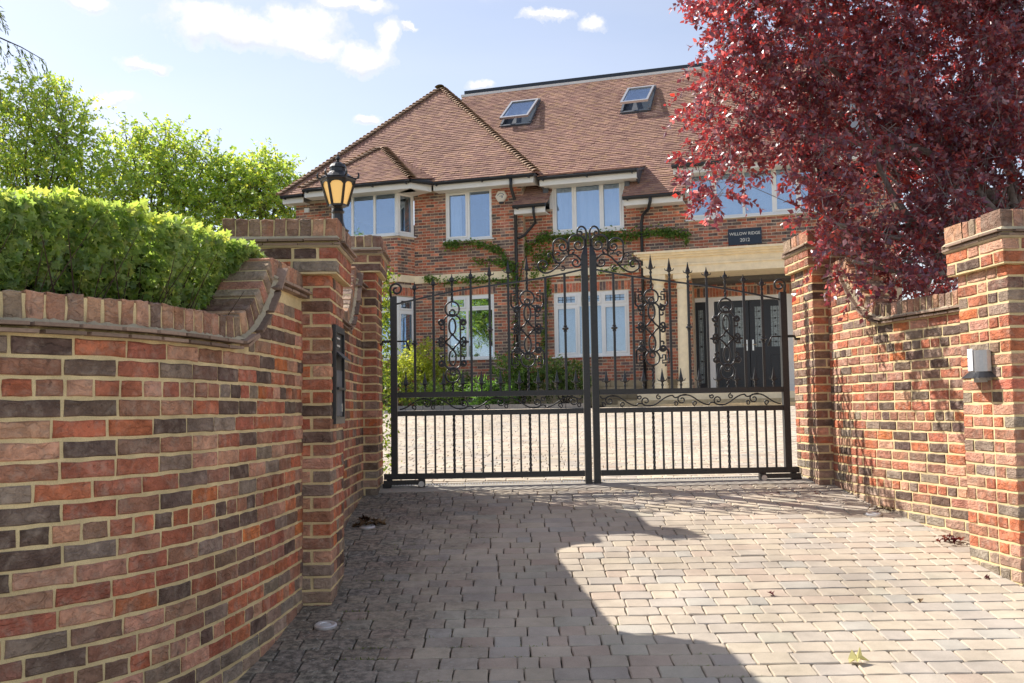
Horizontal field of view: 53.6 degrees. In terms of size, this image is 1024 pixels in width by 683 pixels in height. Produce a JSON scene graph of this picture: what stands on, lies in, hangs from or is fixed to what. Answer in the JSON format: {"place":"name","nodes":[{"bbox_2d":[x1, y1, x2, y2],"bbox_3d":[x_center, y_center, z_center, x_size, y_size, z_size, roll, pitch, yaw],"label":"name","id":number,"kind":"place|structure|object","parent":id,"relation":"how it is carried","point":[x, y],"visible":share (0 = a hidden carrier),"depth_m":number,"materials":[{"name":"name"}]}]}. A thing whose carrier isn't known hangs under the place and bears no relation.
{"place":"outdoors","nodes":[
{"label":"outdoors","id":0,"kind":"place"},
{"bbox_2d":[0,0,1023,299],"label":"sky","id":1,"kind":"structure","parent":0,"point":[313,78],"materials":[{"name":"blue"}]},
{"bbox_2d":[323,531,743,682],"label":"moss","id":2,"kind":"object","parent":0,"point":[449,635],"visible":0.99,"depth_m":5.03,"materials":[{"name":"green plant"}]},
{"bbox_2d":[237,406,1023,682],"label":"driveway","id":3,"kind":"structure","parent":0,"point":[685,576],"depth_m":6.05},
{"bbox_2d":[222,218,356,605],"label":"gate pier","id":4,"kind":"structure","parent":3,"relation":"on","point":[319,255],"depth_m":5.80,"materials":[{"name":"brick"}]},
{"bbox_2d":[316,153,359,231],"bbox_3d":[-1.581,-1.303,9.209,0.393,0.827,0.356,-1,-4,0],"label":"lantern","id":5,"kind":"object","parent":4,"relation":"on","point":[337,181],"visible":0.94,"depth_m":9.15,"materials":[{"name":"black metal"}]},
{"bbox_2d":[332,324,350,423],"bbox_3d":[-1.041,0.202,6.082,0.112,0.580,0.400,-1,-4,-2],"label":"post box","id":6,"kind":"object","parent":4,"relation":"attached to","point":[339,357],"visible":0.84,"depth_m":6.06,"materials":[{"name":"black metal"}]},
{"bbox_2d":[337,370,341,416],"bbox_3d":[-1.062,0.311,6.074,0.046,0.278,0.326,-1,-4,-2],"label":"door panel","id":7,"kind":"structure","parent":6,"relation":"in","point":[339,373],"depth_m":6.11,"materials":[{"name":"grey metal"}]},
{"bbox_2d":[314,620,336,629],"bbox_3d":[-0.986,1.512,5.362,0.120,0.052,0.120,-1,-4,0],"label":"ground light","id":8,"kind":"object","parent":3,"relation":"on","point":[326,625],"visible":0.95,"depth_m":5.34,"materials":[{"name":"silver metal"}]},
{"bbox_2d":[342,266,368,527],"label":"boundary wall","id":9,"kind":"structure","parent":3,"relation":"on","point":[352,321],"depth_m":8.22,"materials":[{"name":"brick"}]},
{"bbox_2d":[359,524,374,529],"bbox_3d":[-1.078,1.392,7.555,0.120,0.052,0.120,-1,-4,0],"label":"ground light","id":10,"kind":"object","parent":3,"relation":"on","point":[367,527],"visible":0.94,"depth_m":7.53,"materials":[{"name":"silver metal"}]},
{"bbox_2d":[352,515,385,527],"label":"leaf litter","id":11,"kind":"object","parent":3,"relation":"on","point":[374,520],"visible":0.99,"depth_m":7.63,"materials":[{"name":"brown plant"}]},
{"bbox_2d":[351,235,390,495],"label":"gate pier","id":12,"kind":"structure","parent":3,"relation":"on","point":[372,261],"depth_m":8.82,"materials":[{"name":"brick"}]},
{"bbox_2d":[381,266,401,473],"bbox_3d":[-1.157,0.309,9.437,0.264,2.038,0.243,-1,-4,0],"label":"climbing plant","id":13,"kind":"object","parent":12,"relation":"attached to","point":[387,349],"visible":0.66,"depth_m":9.43,"materials":[{"name":"green plant"}]},
{"bbox_2d":[379,225,592,488],"bbox_3d":[-0.252,0.136,9.132,1.913,2.374,0.119,-1,-4,-2],"label":"gate leaf","id":14,"kind":"object","parent":12,"relation":"attached to","point":[394,477],"visible":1,"depth_m":9.12,"materials":[{"name":"black metal"}]},
{"bbox_2d":[379,475,814,492],"bbox_3d":[0.745,1.297,9.077,3.870,0.118,0.355,-1,-4,-2],"label":"drain channel","id":15,"kind":"object","parent":3,"relation":"on","point":[675,481],"visible":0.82,"depth_m":9.04,"materials":[{"name":"concrete"}]},
{"bbox_2d":[589,225,801,483],"bbox_3d":[1.674,0.110,9.199,1.913,2.374,0.119,-1,-4,-2],"label":"gate leaf","id":16,"kind":"object","parent":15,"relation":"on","point":[787,470],"visible":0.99,"depth_m":9.18,"materials":[{"name":"black metal"}]},
{"bbox_2d":[781,230,877,484],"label":"gate pier","id":17,"kind":"structure","parent":3,"relation":"on","point":[813,403],"depth_m":9.00,"materials":[{"name":"brick"}]},
{"bbox_2d":[848,647,868,662],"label":"fallen leaf","id":18,"kind":"object","parent":3,"relation":"on","point":[853,656],"visible":1,"depth_m":4.74,"materials":[{"name":"yellow plant"}]},
{"bbox_2d":[865,512,881,516],"bbox_3d":[2.751,1.324,7.706,0.120,0.052,0.120,-1,-4,0],"label":"ground light","id":19,"kind":"object","parent":3,"relation":"on","point":[874,514],"visible":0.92,"depth_m":7.67,"materials":[{"name":"silver metal"}]},
{"bbox_2d":[868,504,893,511],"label":"leaf litter","id":20,"kind":"object","parent":3,"relation":"on","point":[884,507],"visible":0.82,"depth_m":7.81,"materials":[{"name":"brown plant"}]},
{"bbox_2d":[821,258,969,541],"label":"boundary wall","id":21,"kind":"structure","parent":3,"relation":"on","point":[898,426],"depth_m":7.67,"materials":[{"name":"brick"}]},
{"bbox_2d":[936,533,963,543],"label":"leaf litter","id":22,"kind":"object","parent":3,"relation":"on","point":[951,537],"visible":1,"depth_m":6.85,"materials":[{"name":"brown plant"}]},
{"bbox_2d":[941,209,1023,586],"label":"gate pier","id":23,"kind":"structure","parent":3,"relation":"on","point":[985,258],"depth_m":6.12,"materials":[{"name":"brick"}]},
{"bbox_2d":[961,349,995,381],"bbox_3d":[2.842,0.148,6.231,0.146,0.205,0.269,-1,-4,0],"label":"wall light","id":24,"kind":"object","parent":23,"relation":"attached to","point":[979,362],"visible":1,"depth_m":6.17,"materials":[{"name":"metal"}]},
{"bbox_3d":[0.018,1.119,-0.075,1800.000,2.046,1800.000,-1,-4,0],"label":"ground","id":25,"kind":"structure","parent":0,"visible":0},
{"bbox_2d":[0,6,102,197],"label":"conifer","id":26,"kind":"object","parent":25,"relation":"on","point":[19,52],"visible":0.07,"depth_m":35.61,"materials":[{"name":"green plant"}]},
{"bbox_2d":[0,54,132,205],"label":"birch tree","id":27,"kind":"object","parent":25,"relation":"on","point":[65,166],"visible":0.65,"depth_m":32.95,"materials":[{"name":"green plant"}]},
{"bbox_2d":[61,111,243,232],"bbox_3d":[-11.513,-2.625,32.866,6.469,10.133,4.292,-1,-4,0],"label":"birch tree","id":28,"kind":"object","parent":25,"relation":"on","point":[177,198],"visible":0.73,"depth_m":32.83,"materials":[{"name":"green plant"}]},
{"bbox_2d":[0,258,311,682],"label":"boundary wall","id":29,"kind":"structure","parent":25,"relation":"on","point":[151,497],"depth_m":3.98,"materials":[{"name":"brick"}]},
{"bbox_2d":[0,183,266,314],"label":"hedge","id":30,"kind":"object","parent":29,"relation":"on","point":[66,240],"visible":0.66,"depth_m":4.09,"materials":[{"name":"green plant"}]},
{"bbox_2d":[182,137,306,231],"bbox_3d":[-8.478,-2.154,32.984,4.605,9.084,3.928,-1,-4,0],"label":"birch tree","id":31,"kind":"object","parent":25,"relation":"on","point":[252,183],"visible":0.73,"depth_m":32.72,"materials":[{"name":"green plant"}]},
{"bbox_2d":[383,403,583,410],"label":"kerb","id":32,"kind":"structure","parent":25,"relation":"on","point":[510,406],"depth_m":21.94,"materials":[{"name":"grey concrete"}]},
{"bbox_2d":[276,51,905,406],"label":"brick house","id":33,"kind":"structure","parent":25,"relation":"on","point":[438,166],"depth_m":25.46,"materials":[{"name":"brick"}]},
{"bbox_2d":[304,208,309,212],"bbox_3d":[-5.514,-3.527,27.247,0.140,0.120,0.047,-2,-4,18],"label":"junction box","id":34,"kind":"object","parent":33,"relation":"attached to","point":[306,210],"visible":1,"depth_m":27.23,"materials":[{"name":"white plastic"}]},
{"bbox_2d":[351,193,399,236],"bbox_3d":[-3.816,-3.242,26.205,2.000,1.160,0.145,-2,-4,18],"label":"window","id":35,"kind":"structure","parent":33,"relation":"in","point":[374,196],"depth_m":26.14,"materials":[{"name":"clear glass"}]},
{"bbox_2d":[382,296,399,360],"bbox_3d":[-3.770,-0.304,26.008,2.000,1.630,0.145,-2,-4,18],"label":"window","id":36,"kind":"structure","parent":33,"relation":"in","point":[398,296],"depth_m":25.75,"materials":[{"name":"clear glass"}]},
{"bbox_2d":[394,193,415,238],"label":"window","id":37,"kind":"structure","parent":33,"relation":"in","point":[405,203],"depth_m":26.22,"materials":[{"name":"clear glass"}]},
{"bbox_2d":[397,296,413,358],"bbox_3d":[-2.764,-0.337,25.969,0.561,1.600,0.205,3,-5,-45],"label":"window","id":38,"kind":"structure","parent":33,"relation":"in","point":[406,327],"depth_m":26.02,"materials":[{"name":"clear glass"}]},
{"bbox_2d":[443,189,493,241],"bbox_3d":[-1.085,-3.210,25.897,1.370,1.310,0.258,-2,-4,18],"label":"window","id":39,"kind":"structure","parent":33,"relation":"in","point":[453,201],"depth_m":26.00,"materials":[{"name":"clear glass"}]},
{"bbox_2d":[447,294,495,360],"bbox_3d":[-1.021,-0.348,25.700,1.390,1.650,0.258,-2,-4,18],"label":"window","id":40,"kind":"structure","parent":33,"relation":"in","point":[452,341],"depth_m":25.71,"materials":[{"name":"clear glass"}]},
{"bbox_2d":[495,191,506,203],"bbox_3d":[-0.271,-3.629,25.520,0.310,0.319,0.084,-2,-4,18],"label":"alarm box","id":41,"kind":"object","parent":33,"relation":"attached to","point":[501,196],"visible":1,"depth_m":25.49,"materials":[{"name":"beige plastic"}]},
{"bbox_2d":[422,223,691,403],"bbox_3d":[1.017,-0.639,24.967,6.872,4.370,0.418,-2,-4,15],"label":"climbing plant","id":42,"kind":"object","parent":33,"relation":"attached to","point":[542,238],"visible":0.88,"depth_m":25.21,"materials":[{"name":"green plant"}]},
{"bbox_2d":[550,183,625,235],"bbox_3d":[1.895,-3.322,25.141,1.930,1.300,0.258,-2,-4,18],"label":"window","id":43,"kind":"structure","parent":33,"relation":"in","point":[601,206],"depth_m":25.19,"materials":[{"name":"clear glass"}]},
{"bbox_2d":[552,290,631,357],"bbox_3d":[1.969,-0.420,24.938,2.010,1.620,0.258,-2,-4,18],"label":"window","id":44,"kind":"structure","parent":33,"relation":"in","point":[573,306],"depth_m":24.93,"materials":[{"name":"clear glass"}]},
{"bbox_2d":[728,227,761,245],"bbox_3d":[5.472,-2.470,23.811,0.770,0.380,0.032,-2,-4,18],"label":"name sign","id":45,"kind":"object","parent":33,"relation":"attached to","point":[743,236],"visible":1,"depth_m":23.80,"materials":[{"name":"stone"}]},
{"bbox_2d":[695,294,794,390],"bbox_3d":[5.731,0.069,24.449,2.710,2.340,0.171,-2,-4,18],"label":"door","id":46,"kind":"structure","parent":33,"relation":"in","point":[753,342],"depth_m":24.46,"materials":[{"name":"paint"}]},
{"bbox_2d":[685,168,816,221],"bbox_3d":[5.654,-3.538,23.927,3.100,1.230,0.258,-2,-4,18],"label":"window","id":47,"kind":"structure","parent":33,"relation":"in","point":[771,205],"depth_m":23.96,"materials":[{"name":"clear glass"}]},
{"bbox_2d":[661,0,1023,323],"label":"plum tree","id":48,"kind":"object","parent":25,"relation":"on","point":[946,158],"visible":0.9,"depth_m":8.57,"materials":[{"name":"red plant"}]},
{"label":"flower bed","id":49,"kind":"structure","parent":0,"visible":0},
{"bbox_2d":[382,365,410,405],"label":"shrub","id":50,"kind":"object","parent":49,"relation":"on","point":[384,402],"visible":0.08,"depth_m":24.45,"materials":[{"name":"green plant"}]},
{"bbox_2d":[384,336,458,406],"bbox_3d":[-2.160,0.770,24.490,1.906,1.801,1.632,-1,-4,0],"label":"shrub","id":51,"kind":"object","parent":49,"relation":"on","point":[426,368],"visible":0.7,"depth_m":24.34,"materials":[{"name":"green plant"}]},
{"bbox_2d":[398,377,461,405],"bbox_3d":[-1.889,1.224,23.172,1.625,0.848,1.176,-1,-4,0],"label":"shrub","id":52,"kind":"object","parent":49,"relation":"on","point":[430,387],"visible":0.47,"depth_m":23.16,"materials":[{"name":"green plant"}]},
{"bbox_2d":[439,370,484,404],"bbox_3d":[-1.127,1.104,23.835,1.218,1.013,1.169,-1,-4,0],"label":"shrub","id":53,"kind":"object","parent":49,"relation":"on","point":[467,378],"visible":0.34,"depth_m":23.79,"materials":[{"name":"green plant"}]},
{"bbox_2d":[461,374,518,404],"bbox_3d":[-0.465,1.154,22.663,1.384,0.897,1.091,-1,-4,0],"label":"shrub","id":54,"kind":"object","parent":49,"relation":"on","point":[486,386],"visible":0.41,"depth_m":22.57,"materials":[{"name":"green plant"}]},
{"bbox_2d":[488,349,552,403],"bbox_3d":[0.216,0.862,23.561,1.572,1.374,1.654,-1,-4,0],"label":"shrub","id":55,"kind":"object","parent":49,"relation":"on","point":[522,370],"visible":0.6,"depth_m":23.35,"materials":[{"name":"green plant"}]},
{"bbox_2d":[531,354,591,403],"bbox_3d":[1.148,0.902,23.129,1.682,1.196,1.236,-1,-4,0],"label":"shrub","id":56,"kind":"object","parent":49,"relation":"on","point":[560,369],"visible":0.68,"depth_m":22.93,"materials":[{"name":"green plant"}]}
]}

